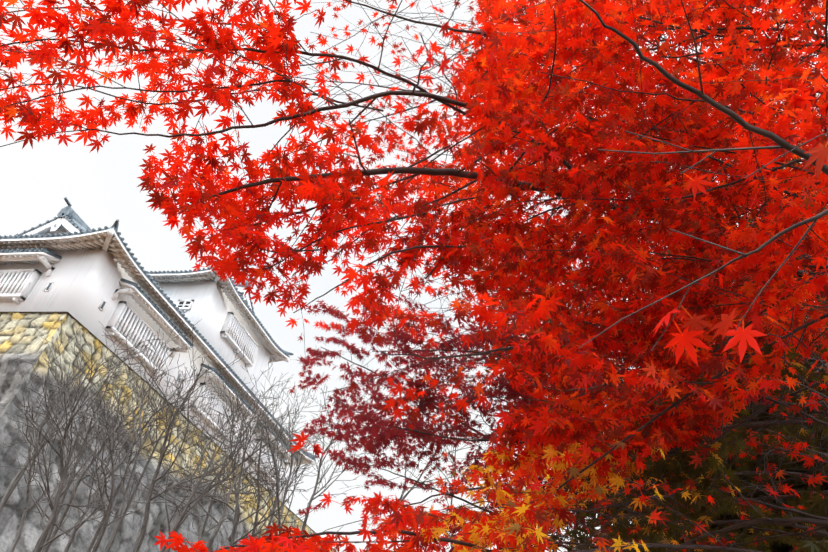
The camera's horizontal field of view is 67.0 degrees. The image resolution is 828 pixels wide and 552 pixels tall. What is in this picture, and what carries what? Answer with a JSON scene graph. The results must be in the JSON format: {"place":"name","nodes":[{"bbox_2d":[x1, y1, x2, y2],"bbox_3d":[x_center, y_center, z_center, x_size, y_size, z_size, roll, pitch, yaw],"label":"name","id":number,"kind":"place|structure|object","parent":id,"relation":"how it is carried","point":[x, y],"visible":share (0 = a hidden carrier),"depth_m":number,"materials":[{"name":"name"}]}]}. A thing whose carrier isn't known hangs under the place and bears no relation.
{"place":"outdoors","nodes":[
{"label":"outdoors","id":0,"kind":"place"},
{"bbox_2d":[0,0,827,551],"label":"maple","id":1,"kind":"object","parent":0,"point":[690,338],"depth_m":2.59,"materials":[{"name":"red plant"}]},
{"bbox_2d":[306,0,827,551],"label":"tree branches","id":2,"kind":"object","parent":1,"relation":"attached to","point":[780,454],"visible":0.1,"depth_m":3.98,"materials":[{"name":"red plant"}]},
{"bbox_2d":[294,251,763,550],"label":"tree branches","id":3,"kind":"object","parent":2,"relation":"attached to","point":[481,439],"visible":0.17,"depth_m":5.25,"materials":[{"name":"red plant"}]},
{"bbox_2d":[550,342,827,551],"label":"green maple branches","id":4,"kind":"object","parent":2,"relation":"attached to","point":[823,523],"visible":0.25,"depth_m":3.40,"materials":[{"name":"green plant"}]},
{"bbox_2d":[579,0,827,350],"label":"tree branches","id":5,"kind":"object","parent":2,"relation":"attached to","point":[772,136],"visible":1,"depth_m":0.89,"materials":[{"name":"brown plant"}]},
{"bbox_2d":[0,0,827,551],"label":"sky","id":6,"kind":"structure","parent":0,"point":[101,187],"materials":[{"name":"white"}]},
{"bbox_2d":[462,122,827,551],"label":"foliage","id":7,"kind":"object","parent":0,"point":[798,484],"depth_m":5.72,"materials":[{"name":"plant"}]},
{"label":"ground","id":8,"kind":"structure","parent":0,"visible":0},
{"bbox_2d":[0,312,66,419],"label":"stone wall","id":9,"kind":"structure","parent":8,"relation":"on","point":[20,335],"depth_m":24.19,"materials":[{"name":"beige stone"}]},
{"bbox_2d":[0,357,94,511],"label":"bare tree","id":10,"kind":"object","parent":8,"relation":"on","point":[18,479],"visible":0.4,"depth_m":12.80,"materials":[{"name":"grey plant"}]},
{"bbox_2d":[0,322,113,551],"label":"bare tree","id":11,"kind":"object","parent":8,"relation":"on","point":[17,538],"visible":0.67,"depth_m":10.13,"materials":[{"name":"grey plant"}]},
{"bbox_2d":[0,376,132,551],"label":"bare tree","id":12,"kind":"object","parent":8,"relation":"on","point":[44,532],"visible":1,"depth_m":7.42,"materials":[{"name":"grey plant"}]},
{"bbox_2d":[0,324,151,510],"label":"bare tree","id":13,"kind":"object","parent":8,"relation":"on","point":[11,485],"visible":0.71,"depth_m":11.05,"materials":[{"name":"grey plant"}]},
{"bbox_2d":[8,336,158,551],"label":"bare tree","id":14,"kind":"object","parent":8,"relation":"on","point":[61,468],"visible":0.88,"depth_m":9.92,"materials":[{"name":"grey plant"}]},
{"bbox_2d":[42,337,152,551],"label":"bare tree","id":15,"kind":"object","parent":8,"relation":"on","point":[63,497],"visible":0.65,"depth_m":13.51,"materials":[{"name":"grey plant"}]},
{"bbox_2d":[25,380,180,551],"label":"bare tree","id":16,"kind":"object","parent":8,"relation":"on","point":[86,511],"visible":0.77,"depth_m":9.57,"materials":[{"name":"grey plant"}]},
{"bbox_2d":[62,376,170,551],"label":"bare tree","id":17,"kind":"object","parent":8,"relation":"on","point":[106,523],"visible":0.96,"depth_m":8.33,"materials":[{"name":"grey plant"}]},
{"bbox_2d":[43,357,195,551],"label":"bare tree","id":18,"kind":"object","parent":8,"relation":"on","point":[60,521],"visible":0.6,"depth_m":12.44,"materials":[{"name":"grey plant"}]},
{"bbox_2d":[86,321,186,551],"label":"bare tree","id":19,"kind":"object","parent":8,"relation":"on","point":[110,540],"visible":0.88,"depth_m":11.29,"materials":[{"name":"grey plant"}]},
{"bbox_2d":[87,359,219,551],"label":"bare tree","id":20,"kind":"object","parent":8,"relation":"on","point":[102,522],"visible":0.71,"depth_m":13.09,"materials":[{"name":"grey plant"}]},
{"bbox_2d":[108,366,219,551],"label":"bare tree","id":21,"kind":"object","parent":8,"relation":"on","point":[139,480],"visible":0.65,"depth_m":13.98,"materials":[{"name":"grey plant"}]},
{"bbox_2d":[0,314,334,551],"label":"stone wall","id":22,"kind":"structure","parent":8,"relation":"on","point":[125,539],"depth_m":25.81,"materials":[{"name":"grey stone"}]},
{"bbox_2d":[0,312,336,551],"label":"wall ledge","id":23,"kind":"object","parent":22,"relation":"on","point":[69,314],"visible":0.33,"depth_m":27.15,"materials":[{"name":"grey stone"}]},
{"bbox_2d":[0,218,315,500],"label":"castle plaster","id":24,"kind":"object","parent":23,"relation":"on","point":[85,274],"visible":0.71,"depth_m":30.40,"materials":[{"name":"white paint"}]},
{"bbox_2d":[117,302,189,362],"bbox_3d":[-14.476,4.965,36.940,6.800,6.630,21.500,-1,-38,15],"label":"window recess","id":25,"kind":"object","parent":24,"relation":"in","point":[145,330],"depth_m":29.76,"materials":[{"name":"grey"}]},
{"bbox_2d":[0,197,318,482],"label":"castle roof tiles","id":26,"kind":"object","parent":24,"relation":"on","point":[70,215],"visible":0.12,"depth_m":31.17,"materials":[{"name":"grey tile"}]},
{"bbox_2d":[115,322,247,551],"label":"bare tree","id":27,"kind":"object","parent":8,"relation":"on","point":[147,511],"visible":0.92,"depth_m":10.09,"materials":[{"name":"grey plant"}]},
{"bbox_2d":[131,449,250,550],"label":"bare tree","id":28,"kind":"object","parent":8,"relation":"on","point":[199,521],"visible":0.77,"depth_m":9.73,"materials":[{"name":"grey plant"}]},
{"bbox_2d":[141,369,276,549],"bbox_3d":[-4.651,5.500,12.514,1.996,8.479,2.536,-16,-44,31],"label":"bare tree","id":29,"kind":"object","parent":8,"relation":"on","point":[235,490],"visible":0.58,"depth_m":13.97,"materials":[{"name":"grey plant"}]},
{"bbox_2d":[156,395,274,551],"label":"bare tree","id":30,"kind":"object","parent":8,"relation":"on","point":[178,523],"visible":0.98,"depth_m":7.95,"materials":[{"name":"grey plant"}]},
{"bbox_2d":[164,363,282,551],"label":"bare tree","id":31,"kind":"object","parent":8,"relation":"on","point":[186,492],"visible":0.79,"depth_m":13.92,"materials":[{"name":"grey plant"}]},
{"bbox_2d":[163,394,309,545],"bbox_3d":[-2.568,4.060,7.629,1.544,5.579,1.410,-1,-38,15],"label":"bare tree","id":32,"kind":"object","parent":8,"relation":"on","point":[235,523],"visible":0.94,"depth_m":8.39,"materials":[{"name":"grey plant"}]},
{"bbox_2d":[160,401,322,550],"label":"bare tree","id":33,"kind":"object","parent":8,"relation":"on","point":[213,536],"visible":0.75,"depth_m":11.79,"materials":[{"name":"grey plant"}]},
{"bbox_2d":[165,386,328,551],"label":"bare tree","id":34,"kind":"object","parent":8,"relation":"on","point":[194,503],"visible":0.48,"depth_m":12.91,"materials":[{"name":"grey plant"}]},
{"bbox_2d":[201,363,292,539],"bbox_3d":[-4.419,5.939,13.588,2.289,9.125,1.280,23,-38,-16],"label":"bare tree","id":35,"kind":"object","parent":8,"relation":"on","point":[206,520],"visible":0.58,"depth_m":15.32,"materials":[{"name":"grey plant"}]},
{"bbox_2d":[211,401,309,536],"bbox_3d":[-2.679,4.313,8.300,1.854,5.941,1.002,25,-39,-19],"label":"bare tree","id":36,"kind":"object","parent":8,"relation":"on","point":[258,503],"visible":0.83,"depth_m":9.30,"materials":[{"name":"grey plant"}]},
{"bbox_2d":[224,381,316,533],"bbox_3d":[-2.625,4.625,9.057,1.226,6.364,1.610,-1,-38,15],"label":"bare tree","id":37,"kind":"object","parent":8,"relation":"on","point":[276,484],"visible":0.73,"depth_m":10.16,"materials":[{"name":"grey plant"}]},
{"bbox_2d":[230,377,310,547],"bbox_3d":[-3.205,5.188,11.000,1.660,7.601,1.831,-1,-38,15],"label":"bare tree","id":38,"kind":"object","parent":8,"relation":"on","point":[272,516],"visible":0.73,"depth_m":12.28,"materials":[{"name":"grey plant"}]},
{"bbox_2d":[254,362,338,535],"bbox_3d":[-3.506,6.069,13.260,2.359,8.804,2.499,-15,-44,31],"label":"bare tree","id":39,"kind":"object","parent":8,"relation":"on","point":[292,458],"visible":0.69,"depth_m":15.00,"materials":[{"name":"grey plant"}]},
{"bbox_2d":[301,384,380,533],"bbox_3d":[-2.126,6.152,13.628,1.976,9.517,2.548,-1,-38,15],"label":"bare tree","id":40,"kind":"object","parent":8,"relation":"on","point":[312,498],"visible":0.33,"depth_m":14.72,"materials":[{"name":"grey plant"}]},
{"bbox_2d":[379,387,488,550],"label":"bare tree","id":41,"kind":"object","parent":8,"relation":"on","point":[402,497],"visible":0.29,"depth_m":9.06,"materials":[{"name":"grey plant"}]},
{"bbox_2d":[421,353,455,546],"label":"bare tree","id":42,"kind":"object","parent":8,"relation":"on","point":[449,472],"visible":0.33,"depth_m":10.19,"materials":[{"name":"grey plant"}]}
]}

